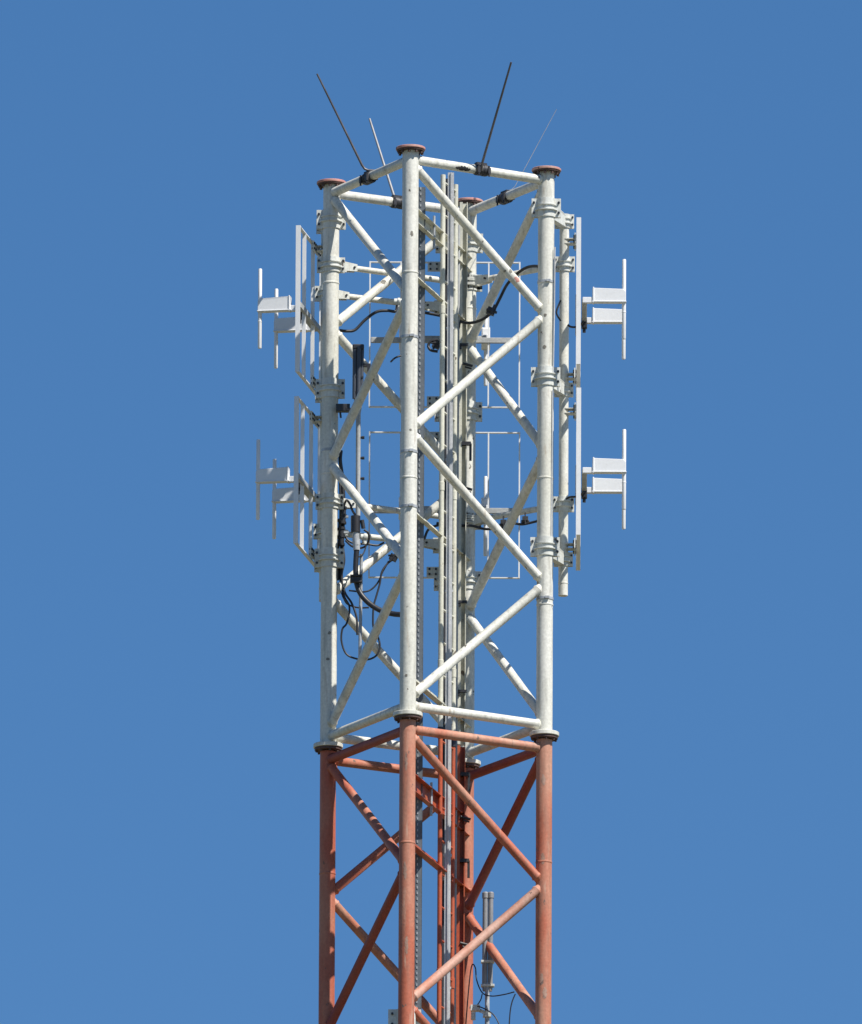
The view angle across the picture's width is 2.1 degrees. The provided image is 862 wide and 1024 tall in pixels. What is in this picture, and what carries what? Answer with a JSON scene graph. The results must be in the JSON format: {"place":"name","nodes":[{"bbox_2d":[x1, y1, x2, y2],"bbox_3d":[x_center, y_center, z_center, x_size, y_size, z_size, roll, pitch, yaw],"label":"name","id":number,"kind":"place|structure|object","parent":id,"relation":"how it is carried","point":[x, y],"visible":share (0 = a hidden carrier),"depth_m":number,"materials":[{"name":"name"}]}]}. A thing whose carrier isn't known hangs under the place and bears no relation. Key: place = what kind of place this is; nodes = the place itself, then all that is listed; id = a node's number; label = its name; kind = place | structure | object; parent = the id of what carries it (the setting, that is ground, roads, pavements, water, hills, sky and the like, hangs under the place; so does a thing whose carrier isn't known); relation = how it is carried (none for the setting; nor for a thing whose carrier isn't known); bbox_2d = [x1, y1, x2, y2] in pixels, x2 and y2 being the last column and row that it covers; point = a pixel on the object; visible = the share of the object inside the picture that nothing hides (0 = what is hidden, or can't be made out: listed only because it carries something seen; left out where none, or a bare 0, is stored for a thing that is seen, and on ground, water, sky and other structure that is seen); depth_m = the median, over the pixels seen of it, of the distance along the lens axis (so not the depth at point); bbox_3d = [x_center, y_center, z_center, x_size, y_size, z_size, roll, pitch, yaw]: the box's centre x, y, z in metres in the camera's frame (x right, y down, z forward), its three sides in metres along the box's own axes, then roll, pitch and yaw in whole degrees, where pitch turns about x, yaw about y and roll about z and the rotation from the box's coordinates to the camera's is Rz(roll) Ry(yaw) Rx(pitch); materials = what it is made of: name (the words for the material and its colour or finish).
{"place":"outdoors","nodes":[
{"label":"outdoors","id":0,"kind":"place"},
{"bbox_2d":[394,298,401,307],"bbox_3d":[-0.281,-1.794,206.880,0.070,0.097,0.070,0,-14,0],"label":"cable joint","id":1,"kind":"object","parent":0,"point":[397,301],"visible":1,"depth_m":206.86,"materials":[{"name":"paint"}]},
{"bbox_2d":[339,305,397,332],"bbox_3d":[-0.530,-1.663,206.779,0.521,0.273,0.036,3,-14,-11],"label":"cable","id":2,"kind":"object","parent":1,"relation":"attached to","point":[367,318],"visible":1,"depth_m":206.77,"materials":[{"name":"black rubber"}]},
{"bbox_2d":[0,0,861,1023],"label":"sky","id":3,"kind":"structure","parent":0,"point":[160,651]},
{"label":"ground","id":4,"kind":"structure","parent":0,"visible":0},
{"bbox_2d":[313,144,560,1023],"bbox_3d":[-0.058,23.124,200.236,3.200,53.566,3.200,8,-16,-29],"label":"lattice mast","id":5,"kind":"object","parent":4,"relation":"on","point":[407,711],"visible":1,"depth_m":205.46,"materials":[{"name":"white metal"}]},
{"bbox_2d":[314,208,345,601],"bbox_3d":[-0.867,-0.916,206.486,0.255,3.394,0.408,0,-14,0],"label":"mounting pole","id":6,"kind":"object","parent":5,"relation":"attached to","point":[334,387],"visible":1,"depth_m":206.39,"materials":[{"name":"grey metal"}]},
{"bbox_2d":[255,396,321,572],"bbox_3d":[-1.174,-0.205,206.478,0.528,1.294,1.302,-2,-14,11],"label":"dipole antenna","id":7,"kind":"object","parent":6,"relation":"attached to","point":[301,492],"visible":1,"depth_m":206.16,"materials":[{"name":"paint"}]},
{"bbox_2d":[257,225,322,394],"bbox_3d":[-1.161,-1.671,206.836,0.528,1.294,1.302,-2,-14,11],"label":"dipole antenna","id":8,"kind":"object","parent":6,"relation":"attached to","point":[303,321],"visible":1,"depth_m":206.52,"materials":[{"name":"paint"}]},
{"bbox_2d":[338,450,344,580],"bbox_3d":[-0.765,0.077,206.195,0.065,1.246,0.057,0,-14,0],"label":"cable","id":9,"kind":"object","parent":6,"relation":"attached to","point":[341,468],"visible":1,"depth_m":206.29,"materials":[{"name":"black rubber"}]},
{"bbox_2d":[313,523,438,553],"bbox_3d":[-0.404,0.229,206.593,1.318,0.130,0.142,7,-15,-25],"label":"tie arm","id":10,"kind":"object","parent":6,"relation":"attached to","point":[432,544],"visible":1,"depth_m":206.54},
{"bbox_2d":[315,285,439,313],"bbox_3d":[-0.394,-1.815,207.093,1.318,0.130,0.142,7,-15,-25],"label":"tie arm","id":11,"kind":"object","parent":6,"relation":"attached to","point":[430,306],"visible":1,"depth_m":207.01},
{"bbox_2d":[337,483,340,580],"bbox_3d":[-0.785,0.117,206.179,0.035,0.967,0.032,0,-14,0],"label":"cable","id":12,"kind":"object","parent":5,"relation":"attached to","point":[338,547],"visible":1,"depth_m":206.14,"materials":[{"name":"black rubber"}]},
{"bbox_2d":[337,506,348,546],"bbox_3d":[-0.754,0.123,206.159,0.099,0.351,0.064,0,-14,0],"label":"coaxial connector","id":13,"kind":"object","parent":5,"relation":"attached to","point":[343,515],"visible":1,"depth_m":206.14,"materials":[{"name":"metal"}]},
{"bbox_2d":[341,546,357,634],"bbox_3d":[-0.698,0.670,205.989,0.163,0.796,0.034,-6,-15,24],"label":"cable","id":14,"kind":"object","parent":13,"relation":"hanging from","point":[349,599],"visible":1,"depth_m":205.97,"materials":[{"name":"black rubber"}]},
{"bbox_2d":[345,536,383,545],"bbox_3d":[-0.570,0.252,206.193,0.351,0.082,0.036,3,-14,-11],"label":"cable","id":15,"kind":"object","parent":13,"relation":"attached to","point":[351,542],"visible":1,"depth_m":206.18,"materials":[{"name":"black rubber"}]},
{"bbox_2d":[361,533,367,543],"bbox_3d":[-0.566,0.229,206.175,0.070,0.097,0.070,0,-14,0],"label":"cable joint","id":16,"kind":"object","parent":15,"relation":"attached to","point":[364,537],"visible":1,"depth_m":206.15,"materials":[{"name":"paint"}]},
{"bbox_2d":[316,73,377,185],"bbox_3d":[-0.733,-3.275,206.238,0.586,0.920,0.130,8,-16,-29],"label":"lightning rod","id":17,"kind":"object","parent":5,"relation":"attached to","point":[364,178],"visible":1,"depth_m":206.22,"materials":[{"name":"metal"}]},
{"bbox_2d":[336,344,370,656],"bbox_3d":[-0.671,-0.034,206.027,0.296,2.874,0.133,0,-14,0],"label":"power divider","id":18,"kind":"object","parent":5,"relation":"attached to","point":[359,364],"visible":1,"depth_m":206.12,"materials":[{"name":"metal"}]},
{"bbox_2d":[344,499,355,514],"bbox_3d":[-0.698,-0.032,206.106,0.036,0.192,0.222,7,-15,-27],"label":"cable","id":19,"kind":"object","parent":18,"relation":"attached to","point":[350,505],"visible":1,"depth_m":206.07,"materials":[{"name":"black rubber"}]},
{"bbox_2d":[345,529,369,548],"bbox_3d":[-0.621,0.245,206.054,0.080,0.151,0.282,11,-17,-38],"label":"cable","id":20,"kind":"object","parent":18,"relation":"attached to","point":[350,545],"visible":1,"depth_m":206.00,"materials":[{"name":"black rubber"}]},
{"bbox_2d":[353,550,399,616],"bbox_3d":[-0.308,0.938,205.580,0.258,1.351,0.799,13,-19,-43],"label":"cable","id":21,"kind":"object","parent":18,"relation":"attached to","point":[366,600],"visible":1,"depth_m":205.81,"materials":[{"name":"black rubber"}]},
{"bbox_2d":[341,592,368,608],"bbox_3d":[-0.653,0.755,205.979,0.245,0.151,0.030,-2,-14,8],"label":"cable","id":22,"kind":"object","parent":5,"relation":"attached to","point":[351,605],"visible":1,"depth_m":205.96,"materials":[{"name":"black rubber"}]},
{"bbox_2d":[369,118,401,208],"bbox_3d":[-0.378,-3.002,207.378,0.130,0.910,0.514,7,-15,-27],"label":"lightning rod","id":23,"kind":"object","parent":5,"relation":"attached to","point":[397,201],"visible":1,"depth_m":207.20,"materials":[{"name":"metal"}]},
{"bbox_2d":[388,553,397,562],"bbox_3d":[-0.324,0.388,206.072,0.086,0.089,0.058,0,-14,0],"label":"cable clamp","id":24,"kind":"object","parent":5,"relation":"attached to","point":[393,557],"visible":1,"depth_m":206.05,"materials":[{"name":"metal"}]},
{"bbox_2d":[340,560,392,660],"bbox_3d":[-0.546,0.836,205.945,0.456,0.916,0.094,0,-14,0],"label":"cable","id":25,"kind":"object","parent":24,"relation":"hanging from","point":[376,595],"visible":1,"depth_m":205.88,"materials":[{"name":"black rubber"}]},
{"bbox_2d":[349,561,387,592],"bbox_3d":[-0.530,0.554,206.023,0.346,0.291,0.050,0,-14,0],"label":"cable","id":26,"kind":"object","parent":24,"relation":"hanging from","point":[374,586],"visible":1,"depth_m":205.99,"materials":[{"name":"black rubber"}]},
{"bbox_2d":[315,492,480,525],"bbox_3d":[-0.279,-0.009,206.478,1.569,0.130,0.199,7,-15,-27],"label":"tie arm","id":27,"kind":"object","parent":5,"relation":"attached to","point":[330,499],"visible":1,"depth_m":206.16},
{"bbox_2d":[317,256,481,291],"bbox_3d":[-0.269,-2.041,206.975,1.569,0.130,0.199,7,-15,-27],"label":"tie arm","id":28,"kind":"object","parent":5,"relation":"attached to","point":[333,263],"visible":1,"depth_m":206.71},
{"bbox_2d":[388,1008,420,1023],"bbox_3d":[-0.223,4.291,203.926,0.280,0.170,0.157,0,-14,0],"label":"leg clamp","id":29,"kind":"object","parent":5,"relation":"attached to","point":[392,1016],"visible":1,"depth_m":203.95,"materials":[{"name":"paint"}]},
{"bbox_2d":[400,448,417,453],"bbox_3d":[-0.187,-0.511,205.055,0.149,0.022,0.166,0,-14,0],"label":"strap","id":30,"kind":"object","parent":5,"relation":"attached to","point":[409,450],"visible":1,"depth_m":205.00,"materials":[{"name":"metal"}]},
{"bbox_2d":[400,503,417,508],"bbox_3d":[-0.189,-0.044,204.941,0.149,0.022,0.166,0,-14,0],"label":"strap","id":31,"kind":"object","parent":5,"relation":"attached to","point":[410,504],"visible":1,"depth_m":204.89,"materials":[{"name":"metal"}]},
{"bbox_2d":[401,334,417,337],"bbox_3d":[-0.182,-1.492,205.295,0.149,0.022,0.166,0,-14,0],"label":"strap","id":32,"kind":"object","parent":5,"relation":"attached to","point":[409,335],"visible":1,"depth_m":205.24,"materials":[{"name":"metal"}]},
{"bbox_2d":[415,187,425,1008],"bbox_3d":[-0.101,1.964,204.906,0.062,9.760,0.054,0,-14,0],"label":"cable tray","id":33,"kind":"object","parent":5,"relation":"attached to","point":[420,591],"visible":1,"depth_m":205.23,"materials":[{"name":"metal"}]},
{"bbox_2d":[414,198,418,1004],"bbox_3d":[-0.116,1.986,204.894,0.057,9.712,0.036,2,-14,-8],"label":"tray cables","id":34,"kind":"object","parent":33,"relation":"in","point":[416,623],"visible":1,"depth_m":205.11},
{"bbox_2d":[431,340,439,349],"bbox_3d":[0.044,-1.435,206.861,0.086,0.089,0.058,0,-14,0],"label":"cable clamp","id":35,"kind":"object","parent":5,"relation":"attached to","point":[435,345],"visible":1,"depth_m":206.84,"materials":[{"name":"metal"}]},
{"bbox_2d":[427,339,437,352],"bbox_3d":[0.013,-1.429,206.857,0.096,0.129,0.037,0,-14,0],"label":"cable","id":36,"kind":"object","parent":35,"relation":"attached to","point":[429,348],"visible":1,"depth_m":206.85,"materials":[{"name":"black rubber"}]},
{"bbox_2d":[436,172,457,1023],"bbox_3d":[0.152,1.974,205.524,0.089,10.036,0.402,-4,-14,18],"label":"ladder","id":37,"kind":"object","parent":5,"relation":"attached to","point":[450,512],"visible":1,"depth_m":205.80,"materials":[{"name":"grey metal"}]},
{"bbox_2d":[441,179,447,1023],"bbox_3d":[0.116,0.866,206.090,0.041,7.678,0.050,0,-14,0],"label":"cable","id":38,"kind":"object","parent":37,"relation":"attached to","point":[444,657],"visible":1,"depth_m":206.08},
{"bbox_2d":[454,225,459,1023],"bbox_3d":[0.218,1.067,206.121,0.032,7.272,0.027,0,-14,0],"label":"cable","id":39,"kind":"object","parent":5,"relation":"attached to","point":[457,615],"visible":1,"depth_m":206.18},
{"bbox_2d":[434,234,482,590],"bbox_3d":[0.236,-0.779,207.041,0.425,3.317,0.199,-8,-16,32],"label":"mounting pole","id":40,"kind":"object","parent":5,"relation":"attached to","point":[474,410],"visible":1,"depth_m":206.94,"materials":[{"name":"grey metal"}]},
{"bbox_2d":[368,431,519,578],"bbox_3d":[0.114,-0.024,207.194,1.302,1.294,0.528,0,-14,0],"label":"dipole antenna","id":41,"kind":"object","parent":40,"relation":"attached to","point":[432,572],"visible":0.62,"depth_m":207.07,"materials":[{"name":"paint"}]},
{"bbox_2d":[369,261,520,407],"bbox_3d":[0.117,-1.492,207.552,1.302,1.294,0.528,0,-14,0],"label":"dipole antenna","id":42,"kind":"object","parent":40,"relation":"attached to","point":[485,340],"visible":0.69,"depth_m":207.39,"materials":[{"name":"paint"}]},
{"bbox_2d":[456,202,472,1023],"bbox_3d":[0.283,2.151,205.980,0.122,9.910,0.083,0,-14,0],"label":"cable channel","id":43,"kind":"object","parent":5,"relation":"attached to","point":[462,774],"visible":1,"depth_m":206.29,"materials":[{"name":"beige paint"}]},
{"bbox_2d":[436,520,536,529],"bbox_3d":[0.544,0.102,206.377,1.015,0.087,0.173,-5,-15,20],"label":"cable","id":44,"kind":"object","parent":43,"relation":"attached to","point":[482,528],"visible":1,"depth_m":206.47,"materials":[{"name":"black rubber"}]},
{"bbox_2d":[424,524,438,539],"bbox_3d":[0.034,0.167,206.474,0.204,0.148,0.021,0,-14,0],"label":"cable","id":45,"kind":"object","parent":44,"relation":"attached to","point":[427,531],"visible":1,"depth_m":206.47,"materials":[{"name":"black rubber"}]},
{"bbox_2d":[499,516,505,526],"bbox_3d":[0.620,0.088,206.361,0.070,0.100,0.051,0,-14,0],"label":"cable hanger","id":46,"kind":"object","parent":44,"relation":"attached to","point":[502,523],"visible":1,"depth_m":206.34,"materials":[{"name":"metal"}]},
{"bbox_2d":[465,964,513,1023],"bbox_3d":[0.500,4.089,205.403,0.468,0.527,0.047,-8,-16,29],"label":"cable","id":47,"kind":"object","parent":43,"relation":"attached to","point":[479,989],"visible":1,"depth_m":205.47,"materials":[{"name":"black rubber"}]},
{"bbox_2d":[509,994,515,1023],"bbox_3d":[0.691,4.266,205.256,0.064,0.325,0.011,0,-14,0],"label":"cable","id":48,"kind":"object","parent":47,"relation":"hanging from","point":[510,1008],"visible":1,"depth_m":205.26,"materials":[{"name":"black rubber"}]},
{"bbox_2d":[425,265,537,323],"bbox_3d":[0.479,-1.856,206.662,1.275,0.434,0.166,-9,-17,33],"label":"cable","id":49,"kind":"object","parent":5,"relation":"attached to","point":[498,300],"visible":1,"depth_m":206.64,"materials":[{"name":"black rubber"}]},
{"bbox_2d":[470,892,493,1023],"bbox_3d":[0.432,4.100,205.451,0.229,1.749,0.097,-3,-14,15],"label":"stub antenna","id":50,"kind":"object","parent":5,"relation":"attached to","point":[487,985],"visible":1,"depth_m":205.47,"materials":[{"name":"metal"}]},
{"bbox_2d":[477,1006,498,1023],"bbox_3d":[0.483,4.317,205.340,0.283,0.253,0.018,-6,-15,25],"label":"cable","id":51,"kind":"object","parent":50,"relation":"attached to","point":[490,1012],"visible":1,"depth_m":205.33,"materials":[{"name":"black rubber"}]},
{"bbox_2d":[486,304,496,316],"bbox_3d":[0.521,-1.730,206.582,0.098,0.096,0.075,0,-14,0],"label":"cable clamp","id":52,"kind":"object","parent":5,"relation":"attached to","point":[491,311],"visible":1,"depth_m":206.56,"materials":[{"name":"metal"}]},
{"bbox_2d":[474,62,511,176],"bbox_3d":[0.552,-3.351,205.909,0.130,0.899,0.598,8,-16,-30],"label":"lightning rod","id":53,"kind":"object","parent":5,"relation":"attached to","point":[483,169],"visible":1,"depth_m":205.93,"materials":[{"name":"metal"}]},
{"bbox_2d":[466,496,573,529],"bbox_3d":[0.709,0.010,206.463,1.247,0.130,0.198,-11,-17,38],"label":"tie arm","id":54,"kind":"object","parent":5,"relation":"attached to","point":[561,503],"visible":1,"depth_m":206.32},
{"bbox_2d":[521,512,528,523],"bbox_3d":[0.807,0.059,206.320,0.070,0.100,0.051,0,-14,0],"label":"cable hanger","id":55,"kind":"object","parent":54,"relation":"hanging from","point":[524,519],"visible":1,"depth_m":206.30,"materials":[{"name":"metal"}]},
{"bbox_2d":[496,109,556,205],"bbox_3d":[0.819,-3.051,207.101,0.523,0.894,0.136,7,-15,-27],"label":"lightning rod","id":56,"kind":"object","parent":5,"relation":"attached to","point":[501,198],"visible":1,"depth_m":206.91,"materials":[{"name":"metal"}]},
{"bbox_2d":[536,595,553,600],"bbox_3d":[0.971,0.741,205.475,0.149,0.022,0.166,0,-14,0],"label":"strap","id":57,"kind":"object","parent":5,"relation":"attached to","point":[545,596],"visible":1,"depth_m":205.42,"materials":[{"name":"metal"}]},
{"bbox_2d":[537,279,553,283],"bbox_3d":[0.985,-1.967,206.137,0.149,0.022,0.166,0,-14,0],"label":"strap","id":58,"kind":"object","parent":5,"relation":"attached to","point":[545,280],"visible":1,"depth_m":206.08,"materials":[{"name":"metal"}]},
{"bbox_2d":[530,197,573,596],"bbox_3d":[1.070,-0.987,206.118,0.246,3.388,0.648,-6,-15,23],"label":"mounting pole","id":59,"kind":"object","parent":5,"relation":"attached to","point":[563,392],"visible":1,"depth_m":206.23,"materials":[{"name":"grey metal"}]},
{"bbox_2d":[467,256,574,288],"bbox_3d":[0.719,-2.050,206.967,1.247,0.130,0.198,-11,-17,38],"label":"tie arm","id":60,"kind":"object","parent":59,"relation":"attached to","point":[564,263],"visible":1,"depth_m":206.84},
{"bbox_2d":[555,300,560,320],"bbox_3d":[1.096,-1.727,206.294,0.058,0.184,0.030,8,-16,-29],"label":"cable","id":61,"kind":"object","parent":59,"relation":"attached to","point":[558,305],"visible":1,"depth_m":206.28,"materials":[{"name":"black rubber"}]},
{"bbox_2d":[564,388,625,570],"bbox_3d":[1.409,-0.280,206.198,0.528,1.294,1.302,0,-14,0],"label":"dipole antenna","id":62,"kind":"object","parent":59,"relation":"attached to","point":[607,485],"visible":1,"depth_m":205.84,"materials":[{"name":"paint"}]},
{"bbox_2d":[565,217,625,387],"bbox_3d":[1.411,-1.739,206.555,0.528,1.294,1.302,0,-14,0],"label":"dipole antenna","id":63,"kind":"object","parent":59,"relation":"attached to","point":[607,296],"visible":1,"depth_m":206.19,"materials":[{"name":"paint"}]},
{"bbox_2d":[551,390,552,535],"bbox_3d":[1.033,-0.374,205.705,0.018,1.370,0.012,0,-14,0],"label":"conduit","id":64,"kind":"object","parent":5,"relation":"attached to","point":[551,460],"visible":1,"depth_m":205.72,"materials":[{"name":"metal"}]},
{"bbox_2d":[553,247,555,371],"bbox_3d":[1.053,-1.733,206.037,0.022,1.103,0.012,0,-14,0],"label":"conduit","id":65,"kind":"object","parent":5,"relation":"attached to","point":[554,309],"visible":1,"depth_m":206.02,"materials":[{"name":"metal"}]}
]}

